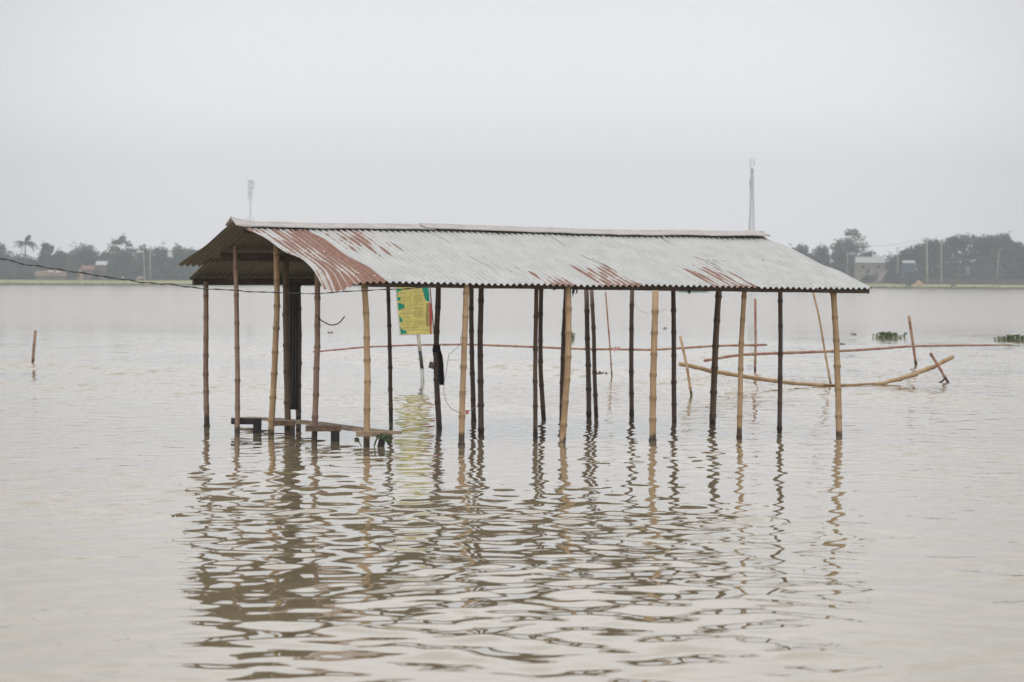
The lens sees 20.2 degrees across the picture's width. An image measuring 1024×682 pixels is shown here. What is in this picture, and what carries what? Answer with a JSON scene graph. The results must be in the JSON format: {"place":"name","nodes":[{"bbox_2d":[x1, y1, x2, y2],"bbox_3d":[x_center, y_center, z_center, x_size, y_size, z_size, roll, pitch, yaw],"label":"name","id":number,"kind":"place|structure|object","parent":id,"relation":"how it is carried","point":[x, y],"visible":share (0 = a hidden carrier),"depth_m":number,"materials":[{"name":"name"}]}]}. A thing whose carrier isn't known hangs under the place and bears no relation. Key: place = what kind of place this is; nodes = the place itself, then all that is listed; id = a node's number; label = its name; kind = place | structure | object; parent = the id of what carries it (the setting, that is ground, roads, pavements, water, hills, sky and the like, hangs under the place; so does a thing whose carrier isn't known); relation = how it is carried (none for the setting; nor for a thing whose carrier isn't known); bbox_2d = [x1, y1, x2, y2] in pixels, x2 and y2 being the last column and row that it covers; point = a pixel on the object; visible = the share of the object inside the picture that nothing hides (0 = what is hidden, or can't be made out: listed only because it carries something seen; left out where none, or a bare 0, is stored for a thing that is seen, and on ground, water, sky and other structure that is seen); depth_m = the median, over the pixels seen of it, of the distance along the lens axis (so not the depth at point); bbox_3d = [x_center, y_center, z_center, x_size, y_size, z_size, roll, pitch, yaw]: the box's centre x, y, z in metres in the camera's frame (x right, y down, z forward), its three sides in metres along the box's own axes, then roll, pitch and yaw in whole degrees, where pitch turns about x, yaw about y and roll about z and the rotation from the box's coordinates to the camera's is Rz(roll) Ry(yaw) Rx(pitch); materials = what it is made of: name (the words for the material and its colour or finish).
{"place":"outdoors","nodes":[
{"label":"outdoors","id":0,"kind":"place"},
{"bbox_2d":[0,285,1023,681],"bbox_3d":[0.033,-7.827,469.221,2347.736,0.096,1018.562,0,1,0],"label":"water","id":1,"kind":"structure","parent":0,"point":[152,529],"depth_m":28.90,"materials":[{"name":"grey liquid"}]},
{"bbox_2d":[31,330,36,361],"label":"bamboo stake","id":2,"kind":"object","parent":1,"relation":"in","point":[34,346],"visible":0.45,"depth_m":74.47,"materials":[{"name":"brown wood"}]},
{"bbox_2d":[231,417,401,446],"bbox_3d":[-3.211,1.468,40.538,1.183,0.727,6.444,0,1,-23],"label":"plank bench","id":3,"kind":"object","parent":1,"relation":"in","point":[333,428],"visible":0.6,"depth_m":39.22,"materials":[{"name":"brown wood"}]},
{"bbox_2d":[374,433,391,446],"bbox_3d":[-1.691,1.293,37.653,0.248,0.180,0.065,0,1,0],"label":"water weed","id":4,"kind":"object","parent":3,"relation":"hanging from","point":[387,438],"visible":1,"depth_m":37.66,"materials":[{"name":"green plant"}]},
{"bbox_2d":[395,287,433,379],"bbox_3d":[-2.116,-0.153,62.401,0.879,2.420,0.144,0,1,0],"label":"notice board","id":5,"kind":"object","parent":1,"relation":"in","point":[415,311],"visible":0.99,"depth_m":62.33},
{"bbox_2d":[178,216,872,446],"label":"market shed","id":6,"kind":"structure","parent":1,"relation":"in","point":[291,257],"depth_m":40.60,"materials":[{"name":"metal"}]},
{"bbox_2d":[0,258,430,293],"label":"power cable","id":7,"kind":"object","parent":6,"relation":"attached to","point":[194,287],"visible":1,"depth_m":34.48,"materials":[{"name":"black rubber"}]},
{"bbox_2d":[315,315,344,325],"bbox_3d":[-2.467,-0.284,38.988,0.407,0.151,0.018,0,1,0],"label":"hooked wire","id":8,"kind":"object","parent":6,"relation":"attached to","point":[330,324],"visible":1,"depth_m":38.98,"materials":[{"name":"grey metal"}]},
{"bbox_2d":[429,361,434,368],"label":"wooden block","id":9,"kind":"structure","parent":6,"relation":"attached to","point":[431,365],"depth_m":42.41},
{"bbox_2d":[432,345,443,384],"bbox_3d":[-1.095,0.354,42.429,0.169,0.601,0.119,1,2,36],"label":"hanging cloth","id":10,"kind":"object","parent":6,"relation":"hanging from","point":[436,348],"visible":1,"depth_m":42.40,"materials":[{"name":"black fabric"}]},
{"bbox_2d":[444,329,479,412],"bbox_3d":[-0.559,0.403,39.562,0.248,1.187,3.050,0,1,9],"label":"thin wire","id":11,"kind":"object","parent":6,"relation":"hanging from","point":[446,371],"visible":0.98,"depth_m":38.10,"materials":[{"name":"black metal"}]},
{"bbox_2d":[605,292,612,374],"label":"bamboo stake","id":12,"kind":"object","parent":1,"relation":"in","point":[608,332],"visible":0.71,"depth_m":65.95,"materials":[{"name":"brown wood"}]},
{"bbox_2d":[313,343,766,352],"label":"bamboo rail","id":13,"kind":"object","parent":12,"relation":"attached to","point":[658,349],"visible":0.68,"depth_m":66.10,"materials":[{"name":"brown wood"}]},
{"bbox_2d":[679,336,692,394],"bbox_3d":[3.383,0.813,55.086,0.382,1.840,0.066,0,1,0],"label":"bamboo stake","id":14,"kind":"object","parent":1,"relation":"in","point":[686,364],"visible":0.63,"depth_m":55.06,"materials":[{"name":"beige wood"}]},
{"bbox_2d":[678,362,828,386],"bbox_3d":[5.035,0.686,58.267,0.143,0.623,5.389,1,2,41],"label":"bamboo rail","id":15,"kind":"object","parent":1,"relation":"on","point":[721,372],"visible":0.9,"depth_m":58.02,"materials":[{"name":"beige wood"}]},
{"bbox_2d":[754,299,756,370],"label":"bamboo stake","id":16,"kind":"object","parent":1,"relation":"in","point":[755,327],"visible":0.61,"depth_m":69.53,"materials":[{"name":"brown wood"}]},
{"bbox_2d":[703,344,1010,361],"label":"bamboo rail","id":17,"kind":"object","parent":16,"relation":"attached to","point":[806,352],"visible":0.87,"depth_m":72.04,"materials":[{"name":"brown wood"}]},
{"bbox_2d":[812,293,831,383],"bbox_3d":[6.566,0.074,60.806,0.664,3.094,0.060,0,1,0],"label":"bamboo stake","id":18,"kind":"object","parent":1,"relation":"in","point":[824,349],"visible":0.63,"depth_m":60.79,"materials":[{"name":"brown wood"}]},
{"bbox_2d":[816,381,888,385],"bbox_3d":[7.107,0.894,60.545,0.157,0.094,2.568,1,2,45],"label":"bamboo rail","id":19,"kind":"object","parent":1,"relation":"on","point":[852,384],"visible":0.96,"depth_m":60.61,"materials":[{"name":"brown wood"}]},
{"bbox_2d":[872,331,902,337],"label":"water hyacinth","id":20,"kind":"object","parent":1,"relation":"on","point":[889,334],"visible":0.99,"depth_m":111.06,"materials":[{"name":"green plant"}]},
{"bbox_2d":[907,315,916,364],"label":"bamboo stake","id":21,"kind":"object","parent":1,"relation":"in","point":[912,338],"visible":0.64,"depth_m":75.31,"materials":[{"name":"brown wood"}]},
{"bbox_2d":[874,355,953,384],"bbox_3d":[8.685,0.628,62.137,0.190,0.593,2.970,1,2,42],"label":"bamboo rail","id":22,"kind":"object","parent":1,"relation":"on","point":[923,370],"visible":1,"depth_m":62.10,"materials":[{"name":"beige wood"}]},
{"bbox_2d":[929,352,949,382],"bbox_3d":[9.470,0.884,62.541,0.800,1.274,0.076,0,1,0],"label":"bamboo stake","id":23,"kind":"object","parent":1,"relation":"in","point":[939,368],"visible":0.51,"depth_m":62.51,"materials":[{"name":"brown wood"}]},
{"bbox_2d":[993,334,1023,340],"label":"water hyacinth","id":24,"kind":"object","parent":1,"relation":"on","point":[1010,338],"visible":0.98,"depth_m":106.47,"materials":[{"name":"green plant"}]},
{"bbox_2d":[0,279,1023,288],"bbox_3d":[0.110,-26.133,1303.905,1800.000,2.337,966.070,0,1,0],"label":"riverbank","id":25,"kind":"structure","parent":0,"point":[190,282],"depth_m":877.43,"materials":[{"name":"green plant"}]},
{"bbox_2d":[0,243,10,271],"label":"broadleaf tree","id":26,"kind":"object","parent":25,"relation":"on","point":[3,252],"visible":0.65,"depth_m":898.61,"materials":[{"name":"green plant"}]},
{"bbox_2d":[10,251,40,279],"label":"broadleaf tree","id":27,"kind":"object","parent":25,"relation":"on","point":[28,261],"visible":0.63,"depth_m":916.51,"materials":[{"name":"green plant"}]},
{"bbox_2d":[13,235,37,279],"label":"coconut palm","id":28,"kind":"object","parent":25,"relation":"on","point":[26,242],"visible":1,"depth_m":907.96,"materials":[{"name":"green plant"}]},
{"bbox_2d":[21,267,39,279],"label":"shrub","id":29,"kind":"object","parent":25,"relation":"on","point":[29,273],"visible":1,"depth_m":891.10,"materials":[{"name":"green plant"}]},
{"bbox_2d":[36,241,57,270],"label":"broadleaf tree","id":30,"kind":"object","parent":25,"relation":"on","point":[46,259],"visible":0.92,"depth_m":912.05,"materials":[{"name":"green plant"}]},
{"bbox_2d":[35,270,66,279],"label":"thatched hut","id":31,"kind":"object","parent":25,"relation":"on","point":[47,275],"visible":0.95,"depth_m":886.28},
{"bbox_2d":[50,247,67,270],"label":"broadleaf tree","id":32,"kind":"object","parent":25,"relation":"on","point":[59,254],"visible":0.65,"depth_m":921.85,"materials":[{"name":"green plant"}]},
{"bbox_2d":[65,266,79,280],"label":"shrub","id":33,"kind":"object","parent":25,"relation":"on","point":[71,274],"visible":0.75,"depth_m":881.21,"materials":[{"name":"green plant"}]},
{"bbox_2d":[76,268,82,279],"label":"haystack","id":34,"kind":"object","parent":25,"relation":"on","point":[80,277],"visible":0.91,"depth_m":884.11,"materials":[{"name":"plant"}]},
{"bbox_2d":[60,242,102,271],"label":"broadleaf tree","id":35,"kind":"object","parent":25,"relation":"on","point":[83,255],"visible":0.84,"depth_m":905.93,"materials":[{"name":"green plant"}]},
{"bbox_2d":[81,265,96,279],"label":"red roofed hut","id":36,"kind":"object","parent":25,"relation":"on","point":[89,269],"visible":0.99,"depth_m":887.93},
{"bbox_2d":[92,269,101,279],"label":"shrub","id":37,"kind":"object","parent":25,"relation":"on","point":[97,272],"visible":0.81,"depth_m":882.71,"materials":[{"name":"green plant"}]},
{"bbox_2d":[95,261,108,279],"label":"white roofed house","id":38,"kind":"structure","parent":25,"relation":"on","point":[101,265],"depth_m":898.09,"materials":[{"name":"metal"}]},
{"bbox_2d":[96,250,116,267],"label":"broadleaf tree","id":39,"kind":"object","parent":25,"relation":"on","point":[104,254],"visible":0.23,"depth_m":915.26,"materials":[{"name":"green plant"}]},
{"bbox_2d":[100,261,129,278],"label":"shrub","id":40,"kind":"object","parent":25,"relation":"on","point":[115,271],"visible":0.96,"depth_m":882.87,"materials":[{"name":"green plant"}]},
{"bbox_2d":[102,247,140,276],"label":"broadleaf tree","id":41,"kind":"object","parent":25,"relation":"on","point":[127,260],"visible":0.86,"depth_m":900.79,"materials":[{"name":"green plant"}]},
{"bbox_2d":[106,233,137,260],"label":"sparse tree","id":42,"kind":"object","parent":25,"relation":"on","point":[119,241],"visible":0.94,"depth_m":905.58,"materials":[{"name":"green plant"}]},
{"bbox_2d":[127,262,155,279],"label":"shrub","id":43,"kind":"object","parent":25,"relation":"on","point":[138,271],"visible":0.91,"depth_m":892.27,"materials":[{"name":"green plant"}]},
{"bbox_2d":[141,244,144,280],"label":"utility pole","id":44,"kind":"object","parent":25,"relation":"on","point":[143,245],"visible":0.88,"depth_m":880.83,"materials":[{"name":"grey concrete"}]},
{"bbox_2d":[135,244,156,279],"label":"broadleaf tree","id":45,"kind":"object","parent":25,"relation":"on","point":[146,256],"visible":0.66,"depth_m":913.76,"materials":[{"name":"green plant"}]},
{"bbox_2d":[150,248,150,280],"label":"utility pole","id":46,"kind":"object","parent":25,"relation":"on","point":[150,264],"visible":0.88,"depth_m":880.95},
{"bbox_2d":[151,242,169,279],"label":"broadleaf tree","id":47,"kind":"object","parent":25,"relation":"on","point":[161,256],"visible":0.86,"depth_m":918.60,"materials":[{"name":"green plant"}]},
{"bbox_2d":[155,262,182,280],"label":"shrub","id":48,"kind":"object","parent":25,"relation":"on","point":[168,273],"visible":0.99,"depth_m":893.78,"materials":[{"name":"green plant"}]},
{"bbox_2d":[166,242,187,279],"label":"broadleaf tree","id":49,"kind":"object","parent":25,"relation":"on","point":[177,257],"visible":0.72,"depth_m":911.94,"materials":[{"name":"green plant"}]},
{"bbox_2d":[184,265,198,275],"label":"shrub","id":50,"kind":"object","parent":25,"relation":"on","point":[191,269],"visible":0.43,"depth_m":898.28,"materials":[{"name":"green plant"}]},
{"bbox_2d":[183,247,202,271],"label":"broadleaf tree","id":51,"kind":"object","parent":25,"relation":"on","point":[190,252],"visible":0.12,"depth_m":922.30,"materials":[{"name":"green plant"}]},
{"bbox_2d":[247,180,253,220],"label":"radio mast","id":52,"kind":"object","parent":25,"relation":"on","point":[250,197],"visible":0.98,"depth_m":1688.42,"materials":[{"name":"metal"}]},
{"bbox_2d":[0,250,1012,282],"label":"distant thicket","id":53,"kind":"object","parent":25,"relation":"on","point":[919,271],"visible":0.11,"depth_m":937.57,"materials":[{"name":"green plant"}]},
{"bbox_2d":[0,282,1023,288],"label":"grass","id":54,"kind":"structure","parent":25,"relation":"on","point":[910,287],"depth_m":857.55,"materials":[{"name":"green plant"}]},
{"bbox_2d":[749,158,754,230],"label":"radio mast","id":55,"kind":"object","parent":25,"relation":"on","point":[751,186],"visible":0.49,"depth_m":1388.54,"materials":[{"name":"metal"}]},
{"bbox_2d":[789,243,814,259],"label":"broadleaf tree","id":56,"kind":"object","parent":25,"relation":"on","point":[802,249],"visible":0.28,"depth_m":927.23,"materials":[{"name":"green plant"}]},
{"bbox_2d":[810,242,830,266],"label":"broadleaf tree","id":57,"kind":"object","parent":25,"relation":"on","point":[823,256],"visible":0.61,"depth_m":932.08,"materials":[{"name":"green plant"}]},
{"bbox_2d":[828,261,846,272],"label":"shrub","id":58,"kind":"object","parent":25,"relation":"on","point":[838,267],"visible":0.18,"depth_m":906.56,"materials":[{"name":"green plant"}]},
{"bbox_2d":[830,249,846,273],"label":"broadleaf tree","id":59,"kind":"object","parent":25,"relation":"on","point":[838,256],"visible":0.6,"depth_m":924.95,"materials":[{"name":"green plant"}]},
{"bbox_2d":[830,228,869,273],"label":"tall tree","id":60,"kind":"object","parent":25,"relation":"on","point":[845,244],"visible":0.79,"depth_m":938.07,"materials":[{"name":"green plant"}]},
{"bbox_2d":[860,273,877,282],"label":"shrub","id":61,"kind":"object","parent":25,"relation":"on","point":[867,278],"visible":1,"depth_m":889.35,"materials":[{"name":"green plant"}]},
{"bbox_2d":[857,250,881,256],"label":"broadleaf tree","id":62,"kind":"object","parent":25,"relation":"on","point":[869,253],"visible":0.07,"depth_m":941.69,"materials":[{"name":"green plant"}]},
{"bbox_2d":[854,254,888,283],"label":"village house","id":63,"kind":"structure","parent":25,"relation":"on","point":[872,265],"depth_m":898.46,"materials":[{"name":"paint"}]},
{"bbox_2d":[883,252,901,278],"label":"bush","id":64,"kind":"object","parent":25,"relation":"on","point":[890,266],"visible":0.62,"depth_m":928.35,"materials":[{"name":"green plant"}]},
{"bbox_2d":[887,272,901,283],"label":"shrub","id":65,"kind":"object","parent":25,"relation":"on","point":[894,278],"visible":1,"depth_m":892.37,"materials":[{"name":"green plant"}]},
{"bbox_2d":[895,247,899,273],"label":"utility pole","id":66,"kind":"object","parent":25,"relation":"on","point":[897,248],"visible":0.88,"depth_m":894.74,"materials":[{"name":"grey concrete"}]},
{"bbox_2d":[902,260,914,283],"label":"blue hut","id":67,"kind":"object","parent":25,"relation":"on","point":[909,265],"visible":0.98,"depth_m":905.22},
{"bbox_2d":[902,269,917,283],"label":"shrub","id":68,"kind":"object","parent":25,"relation":"on","point":[909,277],"visible":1,"depth_m":890.48,"materials":[{"name":"green plant"}]},
{"bbox_2d":[914,280,923,285],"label":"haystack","id":69,"kind":"object","parent":25,"relation":"on","point":[918,283],"visible":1,"depth_m":882.33,"materials":[{"name":"plant"}]},
{"bbox_2d":[924,238,928,284],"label":"utility pole","id":70,"kind":"object","parent":25,"relation":"on","point":[926,260],"visible":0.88,"depth_m":889.22,"materials":[{"name":"grey concrete"}]},
{"bbox_2d":[917,270,940,282],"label":"shrub","id":71,"kind":"object","parent":25,"relation":"on","point":[933,275],"visible":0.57,"depth_m":908.27,"materials":[{"name":"green plant"}]},
{"bbox_2d":[941,242,941,284],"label":"utility pole","id":72,"kind":"object","parent":25,"relation":"on","point":[941,263],"visible":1,"depth_m":891.49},
{"bbox_2d":[889,233,1023,277],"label":"rain tree","id":73,"kind":"object","parent":25,"relation":"on","point":[917,253],"visible":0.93,"depth_m":916.86,"materials":[{"name":"green plant"}]},
{"bbox_2d":[965,266,969,274],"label":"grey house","id":74,"kind":"structure","parent":25,"relation":"on","point":[967,269],"depth_m":932.57,"materials":[{"name":"grey"}]},
{"bbox_2d":[923,278,1023,284],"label":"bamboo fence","id":75,"kind":"object","parent":25,"relation":"on","point":[981,281],"visible":0.77,"depth_m":894.53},
{"bbox_2d":[984,230,1015,279],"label":"broadleaf tree","id":76,"kind":"object","parent":25,"relation":"on","point":[1002,240],"visible":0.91,"depth_m":915.36,"materials":[{"name":"green plant"}]},
{"bbox_2d":[1013,260,1022,278],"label":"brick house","id":77,"kind":"structure","parent":25,"relation":"on","point":[1016,266],"depth_m":921.55,"materials":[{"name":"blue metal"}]},
{"bbox_2d":[0,0,1023,270],"label":"sky","id":78,"kind":"structure","parent":0,"point":[895,122],"materials":[{"name":"grey"}]}
]}

